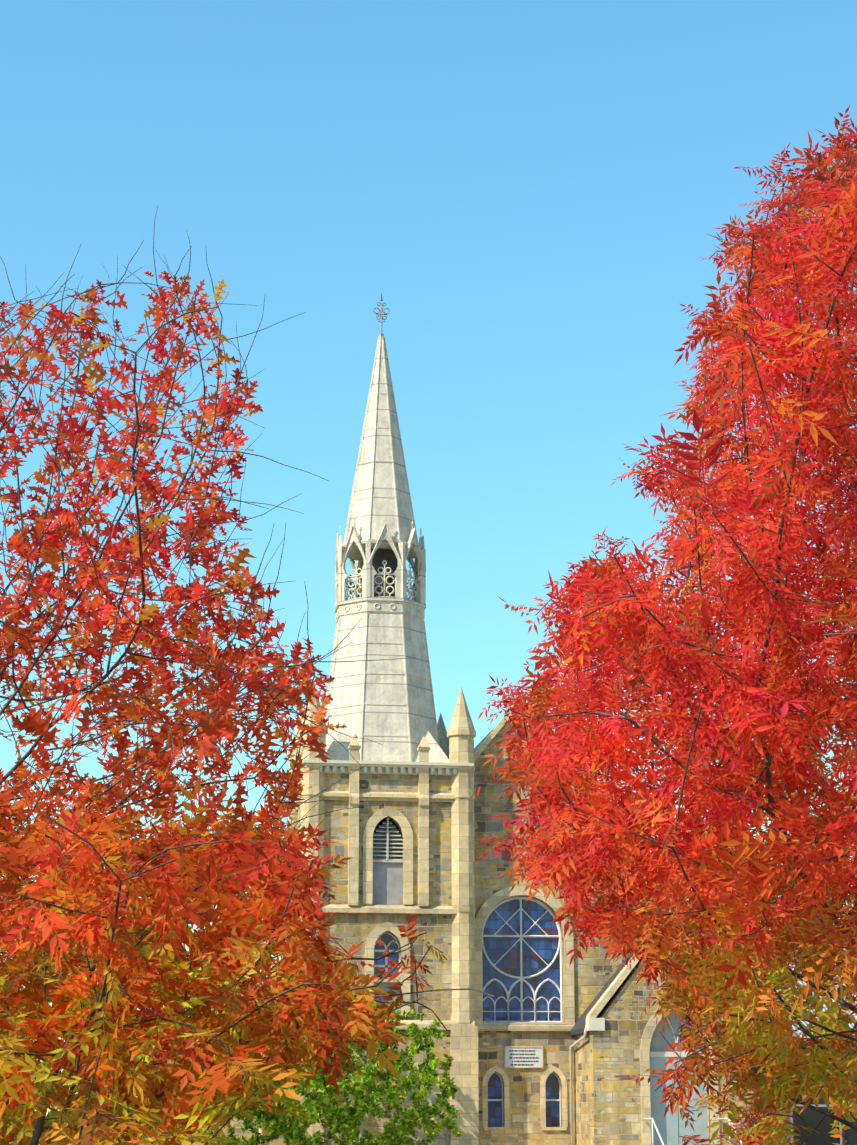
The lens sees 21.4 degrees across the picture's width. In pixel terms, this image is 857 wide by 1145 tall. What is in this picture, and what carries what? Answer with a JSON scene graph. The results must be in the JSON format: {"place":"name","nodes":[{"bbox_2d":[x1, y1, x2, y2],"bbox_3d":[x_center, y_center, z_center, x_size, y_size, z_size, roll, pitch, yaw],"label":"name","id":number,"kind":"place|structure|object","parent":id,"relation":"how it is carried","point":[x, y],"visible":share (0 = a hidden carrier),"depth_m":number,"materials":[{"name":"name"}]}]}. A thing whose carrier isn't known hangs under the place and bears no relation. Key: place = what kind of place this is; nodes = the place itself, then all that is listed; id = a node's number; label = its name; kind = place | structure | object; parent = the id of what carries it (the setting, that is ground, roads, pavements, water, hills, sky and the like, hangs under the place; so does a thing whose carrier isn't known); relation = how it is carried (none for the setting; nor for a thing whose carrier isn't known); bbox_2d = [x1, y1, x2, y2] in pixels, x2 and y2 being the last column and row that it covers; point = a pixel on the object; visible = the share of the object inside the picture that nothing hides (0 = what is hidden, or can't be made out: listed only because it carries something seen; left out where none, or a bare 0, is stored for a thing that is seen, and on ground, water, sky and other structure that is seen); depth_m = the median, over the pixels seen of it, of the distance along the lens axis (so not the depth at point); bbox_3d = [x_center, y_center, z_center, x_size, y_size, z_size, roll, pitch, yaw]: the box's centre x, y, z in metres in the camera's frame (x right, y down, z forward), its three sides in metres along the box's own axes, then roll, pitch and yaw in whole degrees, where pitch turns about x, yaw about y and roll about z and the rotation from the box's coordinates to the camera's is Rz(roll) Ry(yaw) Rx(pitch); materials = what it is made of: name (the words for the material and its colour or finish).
{"place":"outdoors","nodes":[
{"label":"outdoors","id":0,"kind":"place"},
{"bbox_2d":[0,1119,88,1144],"bbox_3d":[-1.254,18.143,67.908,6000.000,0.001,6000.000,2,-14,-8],"label":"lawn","id":1,"kind":"structure","parent":0,"point":[14,1143],"depth_m":196.27,"materials":[{"name":"green plant"}]},
{"bbox_2d":[117,1005,290,1144],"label":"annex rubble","id":2,"kind":"object","parent":1,"relation":"on","point":[238,1133],"depth_m":70.58,"materials":[{"name":"beige stone"}]},
{"bbox_2d":[287,687,478,1144],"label":"corner buttresses","id":3,"kind":"structure","parent":1,"relation":"on","point":[456,741],"depth_m":69.98,"materials":[{"name":"beige stone"}]},
{"bbox_2d":[291,746,300,900],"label":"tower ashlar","id":4,"kind":"object","parent":3,"relation":"attached to","point":[295,818],"visible":0.08,"depth_m":73.42,"materials":[{"name":"stone"}]},
{"bbox_2d":[324,336,448,762],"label":"spire","id":5,"kind":"object","parent":3,"relation":"on","point":[389,705],"visible":0.73,"depth_m":73.08,"materials":[{"name":"grey stone"}]},
{"bbox_2d":[336,603,420,618],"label":"spire rosettes","id":6,"kind":"object","parent":5,"relation":"attached to","point":[377,608],"visible":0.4,"depth_m":73.27,"materials":[{"name":"grey stone"}]},
{"bbox_2d":[335,517,425,606],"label":"belfry arches","id":7,"kind":"structure","parent":5,"relation":"on","point":[368,572],"depth_m":73.90,"materials":[{"name":"grey stone"}]},
{"bbox_2d":[363,548,397,596],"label":"bell","id":8,"kind":"object","parent":5,"relation":"on","point":[387,555],"visible":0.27,"depth_m":74.34,"materials":[{"name":"black metal"}]},
{"bbox_2d":[373,292,389,337],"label":"finial","id":9,"kind":"object","parent":5,"relation":"on","point":[381,316],"visible":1,"depth_m":76.89,"materials":[{"name":"grey metal"}]},
{"bbox_2d":[346,560,418,601],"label":"panels","id":10,"kind":"object","parent":5,"relation":"attached to","point":[350,585],"visible":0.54,"depth_m":73.72,"materials":[{"name":"grey stone"}]},
{"bbox_2d":[323,773,451,1144],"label":"tower wall","id":11,"kind":"structure","parent":3,"relation":"attached to","point":[350,930],"depth_m":69.78,"materials":[{"name":"beige stone"}]},
{"bbox_2d":[320,734,474,1029],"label":"stone trim","id":12,"kind":"structure","parent":11,"relation":"attached to","point":[423,797],"depth_m":70.01,"materials":[{"name":"beige stone"}]},
{"bbox_2d":[304,760,473,774],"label":"tower cornice","id":13,"kind":"structure","parent":3,"relation":"attached to","point":[388,767],"depth_m":70.63,"materials":[{"name":"beige stone"}]},
{"bbox_2d":[474,713,687,1144],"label":"stone wall","id":14,"kind":"structure","parent":1,"relation":"on","point":[594,971],"depth_m":70.64,"materials":[{"name":"stone"}]},
{"bbox_2d":[474,726,495,752],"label":"roof edge","id":15,"kind":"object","parent":14,"relation":"on","point":[478,745],"depth_m":77.99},
{"bbox_2d":[482,896,562,1126],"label":"window tracery","id":16,"kind":"object","parent":14,"relation":"in","point":[538,1051],"visible":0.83,"depth_m":70.61,"materials":[{"name":"white stone"}]},
{"bbox_2d":[474,698,672,895],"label":"gable coping","id":17,"kind":"object","parent":14,"relation":"on","point":[489,738],"depth_m":71.94,"materials":[{"name":"beige stone"}]},
{"bbox_2d":[781,1042,855,1141],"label":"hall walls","id":18,"kind":"structure","parent":1,"relation":"on","point":[788,1119],"depth_m":68.96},
{"bbox_2d":[779,1030,854,1144],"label":"window frame","id":19,"kind":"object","parent":18,"relation":"attached to","point":[819,1105],"depth_m":68.96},
{"bbox_2d":[792,1066,856,1144],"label":"hall window","id":20,"kind":"structure","parent":18,"relation":"in","point":[811,1118],"depth_m":69.01,"materials":[{"name":"black glass"}]},
{"bbox_2d":[0,878,136,1130],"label":"tree","id":21,"kind":"object","parent":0,"point":[14,1121],"depth_m":37.27,"materials":[{"name":"plant"}]},
{"bbox_2d":[6,879,250,1140],"bbox_3d":[-8.301,9.808,48.380,9.368,7.094,9.656,2,-14,-8],"label":"tree","id":22,"kind":"object","parent":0,"point":[50,1114],"depth_m":47.48,"materials":[{"name":"plant"}]},
{"bbox_2d":[59,921,324,1139],"bbox_3d":[-6.146,12.437,59.919,7.682,7.368,7.704,2,-14,-8],"label":"tree","id":23,"kind":"object","parent":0,"point":[259,1004],"depth_m":58.91,"materials":[{"name":"plant"}]},
{"bbox_2d":[0,207,414,1049],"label":"oak tree","id":24,"kind":"object","parent":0,"point":[152,617],"depth_m":15.42,"materials":[{"name":"red plant"}]},
{"bbox_2d":[0,774,494,1144],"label":"tree","id":25,"kind":"object","parent":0,"point":[157,950],"depth_m":10.15,"materials":[{"name":"orange plant"}]},
{"bbox_2d":[185,956,390,1144],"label":"tree","id":26,"kind":"object","parent":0,"point":[357,1074],"depth_m":66.22,"materials":[{"name":"plant"}]},
{"bbox_2d":[193,997,461,1144],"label":"green shrub","id":27,"kind":"object","parent":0,"point":[364,1106],"depth_m":53.61,"materials":[{"name":"green plant"}]},
{"bbox_2d":[374,931,399,978],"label":"tower glazing bars","id":28,"kind":"object","parent":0,"point":[386,961],"visible":0.52,"depth_m":69.72,"materials":[{"name":"white"}]},
{"bbox_2d":[374,933,398,976],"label":"window glass","id":29,"kind":"object","parent":28,"relation":"in","point":[386,938],"depth_m":69.76,"materials":[{"name":"blue glass"}]},
{"bbox_2d":[372,862,402,1015],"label":"tower panels","id":30,"kind":"object","parent":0,"point":[387,883],"visible":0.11,"depth_m":70.09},
{"bbox_2d":[373,817,402,862],"bbox_3d":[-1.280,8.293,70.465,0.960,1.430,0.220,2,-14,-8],"label":"louvers","id":31,"kind":"object","parent":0,"point":[397,857],"visible":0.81,"depth_m":70.42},
{"bbox_2d":[0,0,856,1118],"label":"sky","id":32,"kind":"structure","parent":0,"point":[531,192],"materials":[{"name":"blue"}]},
{"bbox_2d":[482,899,560,1126],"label":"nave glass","id":33,"kind":"object","parent":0,"point":[533,963],"visible":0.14,"depth_m":70.76,"materials":[{"name":"blue glass"}]},
{"bbox_2d":[509,1050,538,1065],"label":"plaque lettering","id":34,"kind":"object","parent":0,"point":[523,1058],"visible":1,"depth_m":69.78},
{"bbox_2d":[470,105,856,1144],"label":"pistache tree","id":35,"kind":"object","parent":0,"point":[624,627],"depth_m":10.67,"materials":[{"name":"red plant"}]},
{"bbox_2d":[650,1011,703,1051],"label":"transom window","id":36,"kind":"structure","parent":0,"point":[658,1043],"depth_m":68.12,"materials":[{"name":"glass"}]},
{"bbox_2d":[649,1014,704,1056],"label":"porch transom","id":37,"kind":"object","parent":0,"point":[664,1054],"visible":0.5,"depth_m":67.92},
{"bbox_2d":[575,912,781,1144],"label":"stone wall","id":38,"kind":"structure","parent":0,"point":[607,1098],"depth_m":67.56,"materials":[{"name":"beige stone"}]},
{"bbox_2d":[569,1025,586,1144],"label":"porch downpipe","id":39,"kind":"object","parent":38,"relation":"attached to","point":[571,1084],"visible":0.89,"depth_m":69.57,"materials":[{"name":"beige metal"}]},
{"bbox_2d":[586,1018,604,1030],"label":"porch kneelers","id":40,"kind":"object","parent":38,"relation":"attached to","point":[595,1024],"visible":0.39,"depth_m":67.53,"materials":[{"name":"beige stone"}]},
{"bbox_2d":[570,911,665,1034],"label":"porch roof","id":41,"kind":"structure","parent":38,"relation":"on","point":[579,1027],"depth_m":69.86,"materials":[{"name":"grey stone"}]},
{"bbox_2d":[586,898,773,1144],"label":"stone trim","id":42,"kind":"structure","parent":38,"relation":"attached to","point":[607,995],"depth_m":67.60,"materials":[{"name":"beige stone"}]},
{"bbox_2d":[649,1057,708,1144],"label":"porch doors","id":43,"kind":"structure","parent":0,"point":[669,1126],"depth_m":67.55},
{"bbox_2d":[642,1118,742,1144],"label":"porch handrails","id":44,"kind":"object","parent":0,"point":[653,1121],"visible":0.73,"depth_m":65.79,"materials":[{"name":"white metal"}]},
{"bbox_2d":[667,812,856,1144],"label":"tree","id":45,"kind":"object","parent":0,"point":[827,1018],"depth_m":44.44,"materials":[{"name":"plant"}]},
{"bbox_2d":[688,845,853,931],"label":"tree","id":46,"kind":"object","parent":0,"point":[827,896],"depth_m":84.87,"materials":[{"name":"plant"}]},
{"bbox_2d":[743,950,856,1029],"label":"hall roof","id":47,"kind":"structure","parent":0,"point":[824,1009],"depth_m":71.39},
{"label":"nave","id":48,"kind":"object","parent":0,"visible":0},
{"bbox_2d":[475,885,678,1131],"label":"window surrounds","id":49,"kind":"object","parent":48,"relation":"attached to","point":[493,900],"visible":0.46,"depth_m":70.06,"materials":[{"name":"stone"}]}
]}

